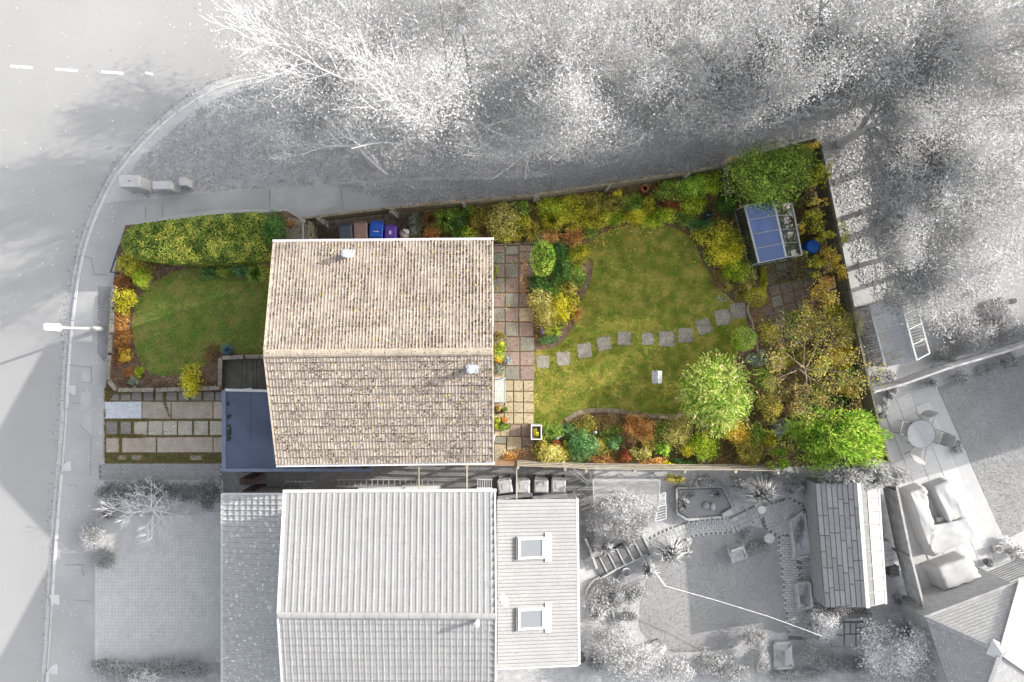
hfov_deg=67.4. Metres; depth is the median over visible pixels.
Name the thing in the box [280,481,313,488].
pallet
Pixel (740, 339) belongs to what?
topiary
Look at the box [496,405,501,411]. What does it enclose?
plant pot
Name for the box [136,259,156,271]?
shrub
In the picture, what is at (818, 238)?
shrub
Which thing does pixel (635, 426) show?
shrub
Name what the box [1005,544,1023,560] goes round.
perennial
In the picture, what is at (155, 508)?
bare shrub
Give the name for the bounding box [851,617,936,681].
tree
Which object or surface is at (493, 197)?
fallen leaves
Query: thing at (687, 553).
grass clump
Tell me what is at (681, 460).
perennial
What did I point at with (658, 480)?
fruit cage
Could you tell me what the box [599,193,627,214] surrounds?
perennial
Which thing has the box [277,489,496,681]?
house
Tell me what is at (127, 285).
ground cover
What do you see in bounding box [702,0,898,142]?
tree
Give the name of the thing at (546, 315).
bush
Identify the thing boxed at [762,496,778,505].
ground cover
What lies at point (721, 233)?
shrub
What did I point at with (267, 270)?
shrub
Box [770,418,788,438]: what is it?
shrub
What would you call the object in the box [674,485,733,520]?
garden pond
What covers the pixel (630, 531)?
shrub
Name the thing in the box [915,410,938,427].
garden chair
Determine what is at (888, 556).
storage box
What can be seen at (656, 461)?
flowers
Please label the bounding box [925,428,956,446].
garden chair
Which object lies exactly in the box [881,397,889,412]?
perennial
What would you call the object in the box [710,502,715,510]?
garden statue
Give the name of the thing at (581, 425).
shrub
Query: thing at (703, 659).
shrub
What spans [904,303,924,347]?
staging
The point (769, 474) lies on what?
shrub
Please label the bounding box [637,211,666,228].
ground cover
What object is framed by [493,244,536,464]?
patio
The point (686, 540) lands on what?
perennial
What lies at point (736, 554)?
garden chair
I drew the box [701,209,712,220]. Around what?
garden bowl
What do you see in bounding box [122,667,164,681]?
shrub
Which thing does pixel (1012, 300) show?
plant pot
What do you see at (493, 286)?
window
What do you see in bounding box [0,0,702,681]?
road
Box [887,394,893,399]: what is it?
plant pot
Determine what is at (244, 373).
path
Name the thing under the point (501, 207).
bush
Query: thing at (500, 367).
ground cover
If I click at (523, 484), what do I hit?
wheelie bin
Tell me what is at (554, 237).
perennial
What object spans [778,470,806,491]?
shrub
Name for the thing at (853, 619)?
edging
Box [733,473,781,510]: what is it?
shrub
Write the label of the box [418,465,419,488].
passage beam
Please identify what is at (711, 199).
shrub
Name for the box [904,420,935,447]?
garden table
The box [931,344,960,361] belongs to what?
shrub
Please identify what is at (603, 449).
perennial
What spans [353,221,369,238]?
wheelie bin
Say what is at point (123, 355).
perennial
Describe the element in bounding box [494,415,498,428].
perennial
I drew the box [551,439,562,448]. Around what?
perennial
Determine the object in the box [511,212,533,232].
shrub
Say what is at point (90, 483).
fallen leaves
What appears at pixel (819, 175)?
shrub
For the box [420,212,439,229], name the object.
grass clump
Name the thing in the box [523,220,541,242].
grass clump
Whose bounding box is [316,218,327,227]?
fence spur
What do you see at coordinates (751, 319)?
edging
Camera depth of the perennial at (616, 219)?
32.18 m
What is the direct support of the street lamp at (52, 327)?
on the pavement
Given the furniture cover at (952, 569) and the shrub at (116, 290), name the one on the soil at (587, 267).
the shrub at (116, 290)
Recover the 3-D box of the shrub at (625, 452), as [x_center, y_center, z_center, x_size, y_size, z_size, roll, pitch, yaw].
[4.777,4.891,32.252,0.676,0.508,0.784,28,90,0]
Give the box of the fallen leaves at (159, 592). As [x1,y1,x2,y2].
[97,522,219,655]
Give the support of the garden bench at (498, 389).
on the patio at (513, 314)
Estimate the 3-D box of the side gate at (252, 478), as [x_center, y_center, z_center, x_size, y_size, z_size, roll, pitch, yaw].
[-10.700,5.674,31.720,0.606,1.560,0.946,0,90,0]
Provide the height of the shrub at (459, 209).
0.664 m
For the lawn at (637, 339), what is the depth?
32.48 m
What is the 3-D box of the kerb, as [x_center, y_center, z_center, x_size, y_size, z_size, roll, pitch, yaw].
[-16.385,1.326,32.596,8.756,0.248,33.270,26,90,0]
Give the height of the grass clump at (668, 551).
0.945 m
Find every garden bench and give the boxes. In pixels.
[494,378,504,401]
[722,509,732,517]
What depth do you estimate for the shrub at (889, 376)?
32.06 m
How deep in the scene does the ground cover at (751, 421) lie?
32.39 m
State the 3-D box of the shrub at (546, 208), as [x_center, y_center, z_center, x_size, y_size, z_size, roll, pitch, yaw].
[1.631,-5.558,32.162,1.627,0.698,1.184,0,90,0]
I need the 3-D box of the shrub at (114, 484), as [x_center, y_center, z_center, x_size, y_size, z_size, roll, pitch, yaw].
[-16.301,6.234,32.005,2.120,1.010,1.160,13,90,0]
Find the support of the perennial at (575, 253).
on the soil at (587, 267)
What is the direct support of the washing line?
on the lawn at (675, 638)
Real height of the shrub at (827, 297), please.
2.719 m
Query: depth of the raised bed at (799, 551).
32.26 m
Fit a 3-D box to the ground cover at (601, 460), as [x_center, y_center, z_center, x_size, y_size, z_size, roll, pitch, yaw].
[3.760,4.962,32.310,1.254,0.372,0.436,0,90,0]
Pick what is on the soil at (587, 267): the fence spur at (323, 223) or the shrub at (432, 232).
the shrub at (432, 232)
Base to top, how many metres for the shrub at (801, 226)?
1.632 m
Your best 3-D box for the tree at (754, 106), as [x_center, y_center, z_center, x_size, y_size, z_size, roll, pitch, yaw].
[7.828,-9.628,29.157,6.284,6.700,4.682,0,90,0]
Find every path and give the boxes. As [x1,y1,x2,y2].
[99,464,594,568]
[222,358,266,389]
[286,217,308,238]
[308,212,409,238]
[646,505,759,555]
[757,495,819,639]
[758,254,836,336]
[831,620,867,647]
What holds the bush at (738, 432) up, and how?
on the soil at (587, 267)
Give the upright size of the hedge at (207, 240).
1.799 m
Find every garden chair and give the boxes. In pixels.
[725,541,747,562]
[894,420,914,436]
[905,442,925,464]
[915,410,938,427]
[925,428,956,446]
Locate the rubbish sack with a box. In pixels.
[399,229,409,237]
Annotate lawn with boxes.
[132,266,268,375]
[533,224,746,430]
[639,526,786,652]
[938,355,1023,537]
[941,229,1023,355]
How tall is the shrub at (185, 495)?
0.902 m
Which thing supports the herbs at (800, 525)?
in the raised bed at (799, 551)
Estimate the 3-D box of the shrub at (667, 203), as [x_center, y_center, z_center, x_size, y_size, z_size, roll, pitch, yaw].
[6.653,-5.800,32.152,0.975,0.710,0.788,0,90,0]
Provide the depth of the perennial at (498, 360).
32.27 m
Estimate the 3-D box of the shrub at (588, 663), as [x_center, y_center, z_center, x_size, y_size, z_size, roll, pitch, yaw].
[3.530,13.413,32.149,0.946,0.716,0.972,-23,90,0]
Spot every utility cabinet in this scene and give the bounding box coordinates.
[119,175,152,192]
[153,181,182,194]
[179,178,194,189]
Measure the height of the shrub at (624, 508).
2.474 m
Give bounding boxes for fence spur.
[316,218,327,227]
[389,209,397,218]
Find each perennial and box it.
[114,324,134,350]
[114,350,125,366]
[118,348,133,361]
[120,367,136,376]
[127,376,138,387]
[134,366,145,378]
[199,266,217,279]
[202,343,219,362]
[215,262,232,278]
[230,261,249,278]
[475,224,493,237]
[493,330,505,340]
[493,339,505,360]
[493,357,502,363]
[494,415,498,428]
[498,422,509,429]
[526,201,540,224]
[537,226,562,244]
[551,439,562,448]
[556,209,584,231]
[562,440,573,461]
[565,243,591,264]
[565,293,579,304]
[568,261,586,287]
[571,305,582,321]
[579,205,614,231]
[582,586,613,623]
[594,437,610,455]
[597,576,623,594]
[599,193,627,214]
[604,206,625,226]
[608,587,625,611]
[611,189,621,197]
[618,429,638,448]
[619,606,639,623]
[621,192,644,211]
[621,206,649,227]
[623,580,648,604]
[627,446,651,461]
[640,195,657,215]
[641,428,661,450]
[654,439,671,456]
[662,473,685,483]
[668,458,700,465]
[679,442,693,456]
[679,537,692,546]
[682,491,694,500]
[684,210,700,222]
[702,247,715,264]
[710,451,729,465]
[723,283,733,292]
[733,285,750,302]
[742,349,768,367]
[743,526,753,540]
[755,322,779,347]
[783,324,803,343]
[800,477,806,494]
[861,629,878,647]
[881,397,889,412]
[895,623,913,645]
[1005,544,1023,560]
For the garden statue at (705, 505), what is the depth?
32.14 m
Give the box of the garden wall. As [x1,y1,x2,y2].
[106,285,262,391]
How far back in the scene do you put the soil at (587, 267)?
32.49 m
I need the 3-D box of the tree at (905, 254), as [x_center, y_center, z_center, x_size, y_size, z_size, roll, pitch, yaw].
[15.683,-3.461,29.514,4.295,5.987,5.821,0,90,0]
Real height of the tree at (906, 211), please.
5.812 m
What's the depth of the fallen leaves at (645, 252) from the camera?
32.46 m
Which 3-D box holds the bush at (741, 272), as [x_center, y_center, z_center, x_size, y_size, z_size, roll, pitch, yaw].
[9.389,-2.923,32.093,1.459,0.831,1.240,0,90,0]
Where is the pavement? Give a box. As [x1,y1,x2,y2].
[49,134,818,681]
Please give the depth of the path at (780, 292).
32.45 m
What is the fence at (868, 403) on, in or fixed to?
on the soil at (587, 267)
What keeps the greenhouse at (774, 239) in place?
on the soil at (587, 267)
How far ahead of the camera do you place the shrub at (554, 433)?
32.14 m
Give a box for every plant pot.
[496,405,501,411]
[501,416,507,422]
[580,652,585,662]
[622,567,631,576]
[652,184,658,191]
[786,487,794,494]
[879,412,886,418]
[887,387,897,394]
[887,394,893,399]
[890,595,901,605]
[953,446,964,454]
[955,440,961,446]
[983,558,994,566]
[992,545,1002,552]
[1008,297,1017,303]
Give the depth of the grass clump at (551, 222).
31.99 m
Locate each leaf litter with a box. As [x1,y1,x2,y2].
[114,210,286,387]
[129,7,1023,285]
[330,149,726,204]
[410,157,835,345]
[542,320,861,463]
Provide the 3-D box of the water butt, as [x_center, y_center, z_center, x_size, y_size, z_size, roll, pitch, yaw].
[12.467,-3.926,32.112,0.600,0.775,0.591,0,90,0]
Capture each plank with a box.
[358,486,439,488]
[498,492,532,499]
[532,493,566,498]
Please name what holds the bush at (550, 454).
on the soil at (587, 267)
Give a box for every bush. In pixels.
[485,201,525,242]
[492,229,523,243]
[524,287,555,317]
[534,300,561,331]
[536,444,569,467]
[550,291,577,326]
[606,434,623,450]
[653,639,666,653]
[704,231,747,271]
[719,258,752,283]
[720,420,753,445]
[733,432,764,470]
[747,421,769,448]
[797,307,832,341]
[819,301,846,328]
[822,337,857,369]
[833,307,863,347]
[834,364,858,387]
[838,386,861,398]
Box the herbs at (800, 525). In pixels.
[794,517,803,544]
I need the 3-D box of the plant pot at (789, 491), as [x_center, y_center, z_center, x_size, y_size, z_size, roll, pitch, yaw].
[11.699,6.301,32.296,0.332,0.408,0.332,-26,90,0]
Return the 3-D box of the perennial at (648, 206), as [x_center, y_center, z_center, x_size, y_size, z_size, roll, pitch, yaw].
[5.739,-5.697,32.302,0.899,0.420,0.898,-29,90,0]
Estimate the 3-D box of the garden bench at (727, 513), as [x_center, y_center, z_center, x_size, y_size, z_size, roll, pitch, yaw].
[8.989,7.210,32.292,0.448,0.435,0.204,-30,90,0]
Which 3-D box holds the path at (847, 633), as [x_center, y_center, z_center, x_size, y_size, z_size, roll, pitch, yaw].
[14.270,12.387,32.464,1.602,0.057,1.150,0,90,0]
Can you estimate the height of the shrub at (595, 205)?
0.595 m
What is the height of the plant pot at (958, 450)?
0.423 m
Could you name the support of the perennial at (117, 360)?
on the soil at (587, 267)
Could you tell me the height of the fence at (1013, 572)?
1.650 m
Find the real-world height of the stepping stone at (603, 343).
0.054 m
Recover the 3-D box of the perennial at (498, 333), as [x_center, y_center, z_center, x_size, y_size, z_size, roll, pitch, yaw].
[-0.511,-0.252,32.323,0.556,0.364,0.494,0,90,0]
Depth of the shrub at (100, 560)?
31.95 m
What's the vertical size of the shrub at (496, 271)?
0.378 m
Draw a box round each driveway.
[94,511,220,662]
[103,388,221,463]
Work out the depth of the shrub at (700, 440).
31.95 m
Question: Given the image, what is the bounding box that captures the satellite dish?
[497,594,509,606]
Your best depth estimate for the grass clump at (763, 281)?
32.16 m
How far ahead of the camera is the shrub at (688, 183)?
31.79 m
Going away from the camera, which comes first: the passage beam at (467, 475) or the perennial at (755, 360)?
the passage beam at (467, 475)
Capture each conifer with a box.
[529,239,555,276]
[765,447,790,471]
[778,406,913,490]
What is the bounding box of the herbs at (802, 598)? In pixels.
[800,586,808,605]
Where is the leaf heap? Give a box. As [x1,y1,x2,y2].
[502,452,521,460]
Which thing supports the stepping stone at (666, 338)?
on the lawn at (637, 339)
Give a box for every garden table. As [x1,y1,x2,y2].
[756,505,765,513]
[763,533,774,542]
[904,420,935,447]
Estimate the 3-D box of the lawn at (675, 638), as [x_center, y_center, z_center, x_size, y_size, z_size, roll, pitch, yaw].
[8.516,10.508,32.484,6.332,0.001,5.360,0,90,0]
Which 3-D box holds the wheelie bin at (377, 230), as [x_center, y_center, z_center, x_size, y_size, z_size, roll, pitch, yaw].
[-5.579,-4.609,32.017,0.560,0.967,0.714,3,90,0]
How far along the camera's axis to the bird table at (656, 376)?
31.35 m
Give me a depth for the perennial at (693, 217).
32.25 m
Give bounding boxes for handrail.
[110,245,126,273]
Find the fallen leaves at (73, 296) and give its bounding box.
[35,67,313,681]
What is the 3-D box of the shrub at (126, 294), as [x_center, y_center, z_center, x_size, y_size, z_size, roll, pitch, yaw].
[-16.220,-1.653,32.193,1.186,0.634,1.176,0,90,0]
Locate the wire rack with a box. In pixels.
[655,492,666,521]
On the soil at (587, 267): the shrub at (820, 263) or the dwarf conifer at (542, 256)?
the dwarf conifer at (542, 256)
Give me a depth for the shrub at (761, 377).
32.06 m
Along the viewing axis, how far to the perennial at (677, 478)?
31.91 m
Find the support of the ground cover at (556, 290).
on the soil at (587, 267)
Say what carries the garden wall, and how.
on the soil at (587, 267)
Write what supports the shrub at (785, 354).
on the soil at (587, 267)
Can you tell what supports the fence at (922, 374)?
on the verge
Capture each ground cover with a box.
[88,658,121,672]
[112,272,132,293]
[115,307,131,330]
[409,156,833,337]
[493,364,505,374]
[537,331,874,463]
[538,333,558,344]
[547,280,564,300]
[560,225,586,247]
[580,227,597,239]
[588,454,615,462]
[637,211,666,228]
[675,208,696,226]
[710,268,732,289]
[747,539,768,555]
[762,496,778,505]
[767,666,829,681]
[783,401,798,417]
[974,363,995,375]
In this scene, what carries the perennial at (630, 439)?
on the soil at (587, 267)
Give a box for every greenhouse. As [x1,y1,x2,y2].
[734,201,802,266]
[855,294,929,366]
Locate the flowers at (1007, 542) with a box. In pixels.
[999,535,1015,546]
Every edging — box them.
[494,242,533,245]
[564,408,683,421]
[584,537,597,568]
[584,576,599,597]
[600,557,640,579]
[611,573,620,623]
[746,268,759,357]
[844,617,867,620]
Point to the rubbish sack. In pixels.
(403, 233)
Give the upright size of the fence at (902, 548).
1.550 m
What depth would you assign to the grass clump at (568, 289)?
32.17 m
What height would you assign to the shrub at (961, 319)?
1.041 m
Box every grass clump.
[91,507,127,521]
[222,344,233,355]
[244,260,268,284]
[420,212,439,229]
[431,207,459,233]
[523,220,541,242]
[538,211,566,231]
[541,324,565,335]
[557,280,578,296]
[585,605,605,623]
[591,537,616,556]
[633,555,660,581]
[647,532,686,569]
[676,494,690,513]
[677,545,693,557]
[709,488,725,499]
[740,268,756,292]
[757,263,768,296]
[920,377,939,390]
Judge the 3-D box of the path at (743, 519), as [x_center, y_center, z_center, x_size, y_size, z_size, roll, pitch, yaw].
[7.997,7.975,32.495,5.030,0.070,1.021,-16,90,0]
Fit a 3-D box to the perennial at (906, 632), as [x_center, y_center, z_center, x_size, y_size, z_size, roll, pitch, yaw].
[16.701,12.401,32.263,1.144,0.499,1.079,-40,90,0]
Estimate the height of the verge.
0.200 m
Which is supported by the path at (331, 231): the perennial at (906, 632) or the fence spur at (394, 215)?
the fence spur at (394, 215)
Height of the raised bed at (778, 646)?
0.250 m
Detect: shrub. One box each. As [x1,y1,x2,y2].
[78,519,107,550]
[89,542,118,569]
[90,656,164,681]
[93,476,192,553]
[94,477,144,507]
[110,287,137,314]
[113,252,142,277]
[113,287,117,300]
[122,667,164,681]
[129,267,154,290]
[135,477,173,500]
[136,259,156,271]
[140,653,220,681]
[165,480,215,502]
[177,361,206,398]
[194,476,225,509]
[260,210,289,248]
[261,266,270,289]
[283,219,294,228]
[408,210,423,237]
[422,224,441,237]
[444,210,469,237]
[450,205,477,216]
[453,226,480,237]
[468,204,491,232]
[493,264,498,280]
[510,200,532,222]
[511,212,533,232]
[525,272,553,294]
[530,436,550,462]
[534,196,568,219]
[534,234,551,245]
[541,419,564,446]
[546,243,575,289]
[550,241,566,256]
[553,193,589,217]
[558,423,579,440]
[565,427,599,463]
[570,413,601,439]
[580,190,611,214]
[584,493,612,539]
[585,648,606,674]
[586,619,635,651]
[589,410,625,435]
[589,637,662,681]
[592,487,652,522]
[592,513,649,541]
[597,424,626,443]
[613,536,635,547]
[617,448,633,463]
[621,412,659,442]
[630,503,655,530]
[645,650,696,681]
[651,205,679,224]
[652,178,686,202]
[653,420,676,437]
[660,194,681,210]
[660,413,693,453]
[673,173,710,199]
[675,349,764,439]
[677,194,709,217]
[680,473,724,487]
[686,217,719,233]
[688,429,720,462]
[689,217,740,252]
[691,646,731,676]
[696,170,724,196]
[698,188,719,208]
[710,194,737,218]
[710,660,754,681]
[718,135,826,219]
[722,474,750,490]
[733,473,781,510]
[740,623,768,653]
[748,645,773,678]
[754,392,784,424]
[756,368,776,392]
[758,469,777,480]
[759,429,778,448]
[769,346,797,367]
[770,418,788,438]
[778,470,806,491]
[782,420,800,438]
[784,310,811,328]
[793,250,807,258]
[793,341,817,363]
[794,639,818,664]
[796,276,839,321]
[797,140,824,155]
[797,221,805,234]
[797,610,819,642]
[799,162,826,187]
[799,208,827,230]
[802,254,828,279]
[803,400,830,417]
[805,197,829,209]
[808,225,836,242]
[808,380,830,398]
[809,608,842,642]
[809,646,843,674]
[817,275,833,287]
[817,387,857,411]
[820,244,841,264]
[829,654,869,675]
[860,327,874,369]
[870,369,896,382]
[925,299,978,341]
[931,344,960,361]
[947,369,969,384]
[948,250,1010,304]
[953,316,1002,353]
[973,297,1020,332]
[987,351,1022,368]
[995,311,1023,343]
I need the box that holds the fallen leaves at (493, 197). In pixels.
[419,175,655,203]
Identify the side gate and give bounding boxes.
[239,472,265,492]
[301,219,317,238]
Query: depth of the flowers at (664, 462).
32.13 m
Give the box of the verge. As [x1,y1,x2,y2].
[96,0,1023,591]
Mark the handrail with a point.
(111, 271)
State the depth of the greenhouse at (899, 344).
30.80 m
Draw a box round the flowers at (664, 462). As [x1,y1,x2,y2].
[659,460,672,465]
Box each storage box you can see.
[883,537,890,549]
[884,549,893,566]
[885,564,899,576]
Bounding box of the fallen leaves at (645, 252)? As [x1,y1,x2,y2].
[588,219,700,273]
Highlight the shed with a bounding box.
[801,477,886,607]
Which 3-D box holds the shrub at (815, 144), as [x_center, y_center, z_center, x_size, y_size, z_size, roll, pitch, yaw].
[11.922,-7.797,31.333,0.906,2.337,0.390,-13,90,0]
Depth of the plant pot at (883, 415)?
32.25 m
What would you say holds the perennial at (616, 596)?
on the soil at (881, 613)
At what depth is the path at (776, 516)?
32.46 m
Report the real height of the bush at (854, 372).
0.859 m
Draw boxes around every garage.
[221,487,305,681]
[222,389,371,471]
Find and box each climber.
[814,160,833,189]
[827,258,848,282]
[837,219,850,246]
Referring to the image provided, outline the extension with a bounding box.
[497,491,580,669]
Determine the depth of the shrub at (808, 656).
31.99 m
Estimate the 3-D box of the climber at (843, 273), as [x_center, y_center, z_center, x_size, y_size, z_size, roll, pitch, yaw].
[13.300,-2.868,31.608,0.598,1.792,1.118,0,90,0]
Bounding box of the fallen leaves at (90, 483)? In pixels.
[59,202,121,679]
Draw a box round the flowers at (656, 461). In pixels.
[638,456,668,463]
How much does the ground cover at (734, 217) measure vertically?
0.261 m
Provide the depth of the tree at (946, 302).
29.07 m
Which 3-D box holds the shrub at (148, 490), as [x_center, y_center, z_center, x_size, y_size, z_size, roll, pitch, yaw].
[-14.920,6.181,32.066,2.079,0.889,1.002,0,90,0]
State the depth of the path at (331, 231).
32.48 m
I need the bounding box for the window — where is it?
[493,286,493,326]
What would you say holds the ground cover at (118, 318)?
on the soil at (587, 267)
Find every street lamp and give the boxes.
[43,323,104,331]
[458,26,472,90]
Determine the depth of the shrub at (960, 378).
32.08 m
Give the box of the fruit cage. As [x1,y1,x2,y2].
[589,473,660,511]
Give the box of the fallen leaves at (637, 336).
[536,225,737,415]
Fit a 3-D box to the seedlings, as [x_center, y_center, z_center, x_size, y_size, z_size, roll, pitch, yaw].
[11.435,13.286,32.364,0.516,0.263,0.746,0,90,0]
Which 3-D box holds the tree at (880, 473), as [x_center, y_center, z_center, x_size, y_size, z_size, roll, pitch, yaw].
[13.394,4.317,31.000,5.447,3.015,3.490,0,90,0]
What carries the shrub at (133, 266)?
on the soil at (587, 267)
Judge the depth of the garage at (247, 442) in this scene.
30.01 m
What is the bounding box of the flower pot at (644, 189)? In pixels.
[639,184,648,193]
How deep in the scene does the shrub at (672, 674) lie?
31.58 m
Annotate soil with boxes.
[95,466,924,681]
[105,143,872,467]
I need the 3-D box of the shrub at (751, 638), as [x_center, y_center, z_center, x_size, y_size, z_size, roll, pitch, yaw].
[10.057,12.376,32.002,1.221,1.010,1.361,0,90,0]
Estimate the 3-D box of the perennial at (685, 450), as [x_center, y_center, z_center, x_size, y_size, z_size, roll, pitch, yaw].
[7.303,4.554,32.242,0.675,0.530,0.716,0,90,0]
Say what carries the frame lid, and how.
on the raised bed at (778, 646)
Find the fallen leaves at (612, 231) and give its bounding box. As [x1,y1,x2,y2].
[580,218,660,247]
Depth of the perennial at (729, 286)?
32.28 m
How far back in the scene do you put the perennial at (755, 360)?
32.15 m
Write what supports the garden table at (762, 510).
on the soil at (881, 613)
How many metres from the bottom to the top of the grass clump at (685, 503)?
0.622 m
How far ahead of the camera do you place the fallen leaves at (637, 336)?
32.46 m
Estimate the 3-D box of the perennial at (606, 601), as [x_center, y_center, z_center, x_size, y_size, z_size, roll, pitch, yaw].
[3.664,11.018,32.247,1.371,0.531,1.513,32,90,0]
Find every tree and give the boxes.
[179,0,643,168]
[199,0,444,137]
[233,44,461,175]
[415,0,668,140]
[439,0,684,181]
[538,0,753,164]
[600,0,847,140]
[639,33,789,149]
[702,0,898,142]
[735,0,962,124]
[735,280,890,427]
[791,0,1023,161]
[810,1,1008,218]
[848,89,1023,320]
[850,118,978,271]
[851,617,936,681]
[858,176,972,326]
[862,3,1023,256]
[866,0,1023,134]
[867,198,1023,342]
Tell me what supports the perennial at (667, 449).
on the soil at (587, 267)
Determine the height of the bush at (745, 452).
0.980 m
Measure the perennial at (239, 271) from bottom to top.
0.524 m
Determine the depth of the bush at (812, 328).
31.86 m
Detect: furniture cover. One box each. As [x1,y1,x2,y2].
[899,482,980,555]
[921,549,980,590]
[923,477,964,521]
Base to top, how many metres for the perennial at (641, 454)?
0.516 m
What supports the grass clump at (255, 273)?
on the soil at (587, 267)
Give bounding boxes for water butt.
[801,239,819,253]
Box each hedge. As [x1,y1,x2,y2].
[119,211,272,266]
[819,603,871,618]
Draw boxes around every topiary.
[730,326,756,351]
[745,287,767,306]
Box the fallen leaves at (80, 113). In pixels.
[0,0,246,322]
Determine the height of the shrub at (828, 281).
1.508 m
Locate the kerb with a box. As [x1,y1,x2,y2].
[41,65,385,681]
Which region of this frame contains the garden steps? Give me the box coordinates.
[592,534,650,576]
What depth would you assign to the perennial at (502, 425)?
32.32 m
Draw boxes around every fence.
[301,194,536,223]
[410,461,516,467]
[517,460,779,473]
[536,138,816,200]
[806,144,890,462]
[872,340,1023,393]
[877,461,924,608]
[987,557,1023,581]
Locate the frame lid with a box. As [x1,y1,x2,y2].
[785,647,791,665]
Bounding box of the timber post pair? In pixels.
[569,468,589,484]
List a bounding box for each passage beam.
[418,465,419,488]
[466,465,467,488]
[516,467,516,498]
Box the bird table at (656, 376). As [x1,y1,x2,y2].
[652,371,661,383]
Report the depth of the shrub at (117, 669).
32.01 m
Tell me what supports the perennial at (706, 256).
on the soil at (587, 267)
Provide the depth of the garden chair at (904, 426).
32.15 m
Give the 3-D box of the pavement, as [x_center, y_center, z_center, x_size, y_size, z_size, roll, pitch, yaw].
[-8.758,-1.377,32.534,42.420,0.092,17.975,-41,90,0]
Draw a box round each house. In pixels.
[263,237,494,466]
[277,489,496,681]
[900,568,1023,681]
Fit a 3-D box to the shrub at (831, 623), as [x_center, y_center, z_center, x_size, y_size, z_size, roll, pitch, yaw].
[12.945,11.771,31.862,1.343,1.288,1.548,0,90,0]
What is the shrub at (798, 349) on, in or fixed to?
on the soil at (587, 267)
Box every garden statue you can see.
[702,502,709,508]
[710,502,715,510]
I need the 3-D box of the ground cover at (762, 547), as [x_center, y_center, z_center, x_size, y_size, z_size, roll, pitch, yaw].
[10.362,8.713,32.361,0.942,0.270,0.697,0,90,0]
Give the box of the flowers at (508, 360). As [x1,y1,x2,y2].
[502,357,512,364]
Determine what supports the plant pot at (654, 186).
on the soil at (587, 267)
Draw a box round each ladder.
[336,479,435,486]
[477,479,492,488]
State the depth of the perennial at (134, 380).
32.31 m
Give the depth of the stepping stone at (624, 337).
32.47 m
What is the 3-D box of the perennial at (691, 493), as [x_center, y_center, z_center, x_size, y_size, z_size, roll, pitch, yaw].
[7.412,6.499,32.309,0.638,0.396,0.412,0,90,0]
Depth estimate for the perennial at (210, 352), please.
32.32 m
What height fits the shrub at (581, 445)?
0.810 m
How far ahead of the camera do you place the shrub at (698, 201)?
32.01 m
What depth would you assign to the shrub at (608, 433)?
32.15 m
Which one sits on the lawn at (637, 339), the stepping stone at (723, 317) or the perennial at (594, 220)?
the stepping stone at (723, 317)
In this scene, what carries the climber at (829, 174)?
attached to the fence at (868, 403)
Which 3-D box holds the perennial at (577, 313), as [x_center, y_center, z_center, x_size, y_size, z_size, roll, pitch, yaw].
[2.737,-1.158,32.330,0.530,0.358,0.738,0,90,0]
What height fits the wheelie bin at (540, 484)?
0.946 m
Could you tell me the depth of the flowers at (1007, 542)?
32.24 m
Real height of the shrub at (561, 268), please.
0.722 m
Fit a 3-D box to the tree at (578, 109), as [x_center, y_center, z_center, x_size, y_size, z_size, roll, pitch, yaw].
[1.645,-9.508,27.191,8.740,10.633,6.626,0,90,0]
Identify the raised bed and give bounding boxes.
[720,172,737,195]
[772,640,793,669]
[788,510,809,560]
[794,580,812,610]
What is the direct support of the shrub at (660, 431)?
on the soil at (587, 267)
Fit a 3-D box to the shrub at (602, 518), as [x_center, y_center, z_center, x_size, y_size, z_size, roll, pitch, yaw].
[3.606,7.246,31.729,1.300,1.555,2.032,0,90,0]
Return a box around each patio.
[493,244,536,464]
[875,387,1023,589]
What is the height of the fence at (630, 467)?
1.890 m
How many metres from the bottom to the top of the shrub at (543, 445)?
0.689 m
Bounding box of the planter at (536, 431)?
[531,424,541,439]
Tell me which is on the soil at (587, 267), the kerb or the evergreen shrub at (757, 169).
the evergreen shrub at (757, 169)
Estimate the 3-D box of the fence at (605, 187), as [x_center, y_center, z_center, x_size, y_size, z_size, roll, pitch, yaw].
[6.673,-6.874,31.775,11.601,1.450,0.432,-11,90,0]
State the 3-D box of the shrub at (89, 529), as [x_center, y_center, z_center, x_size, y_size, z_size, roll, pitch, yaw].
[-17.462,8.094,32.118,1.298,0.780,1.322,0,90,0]
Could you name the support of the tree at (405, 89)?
on the verge
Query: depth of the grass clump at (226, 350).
32.22 m
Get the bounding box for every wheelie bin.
[338,222,353,238]
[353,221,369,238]
[369,221,385,238]
[384,224,398,237]
[497,474,512,493]
[515,475,529,492]
[534,474,547,492]
[551,474,565,492]
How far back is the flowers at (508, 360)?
32.27 m
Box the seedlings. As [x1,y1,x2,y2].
[779,648,784,665]
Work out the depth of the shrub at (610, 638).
31.68 m
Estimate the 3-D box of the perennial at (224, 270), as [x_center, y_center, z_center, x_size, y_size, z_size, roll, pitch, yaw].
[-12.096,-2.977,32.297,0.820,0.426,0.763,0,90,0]
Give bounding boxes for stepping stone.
[536,355,548,367]
[556,351,569,365]
[576,343,591,357]
[596,336,611,350]
[617,331,630,344]
[642,332,653,344]
[659,331,674,346]
[677,327,692,342]
[695,317,712,335]
[714,308,731,325]
[729,302,746,318]
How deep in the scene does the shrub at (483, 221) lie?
32.06 m
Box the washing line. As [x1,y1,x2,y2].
[655,571,820,635]

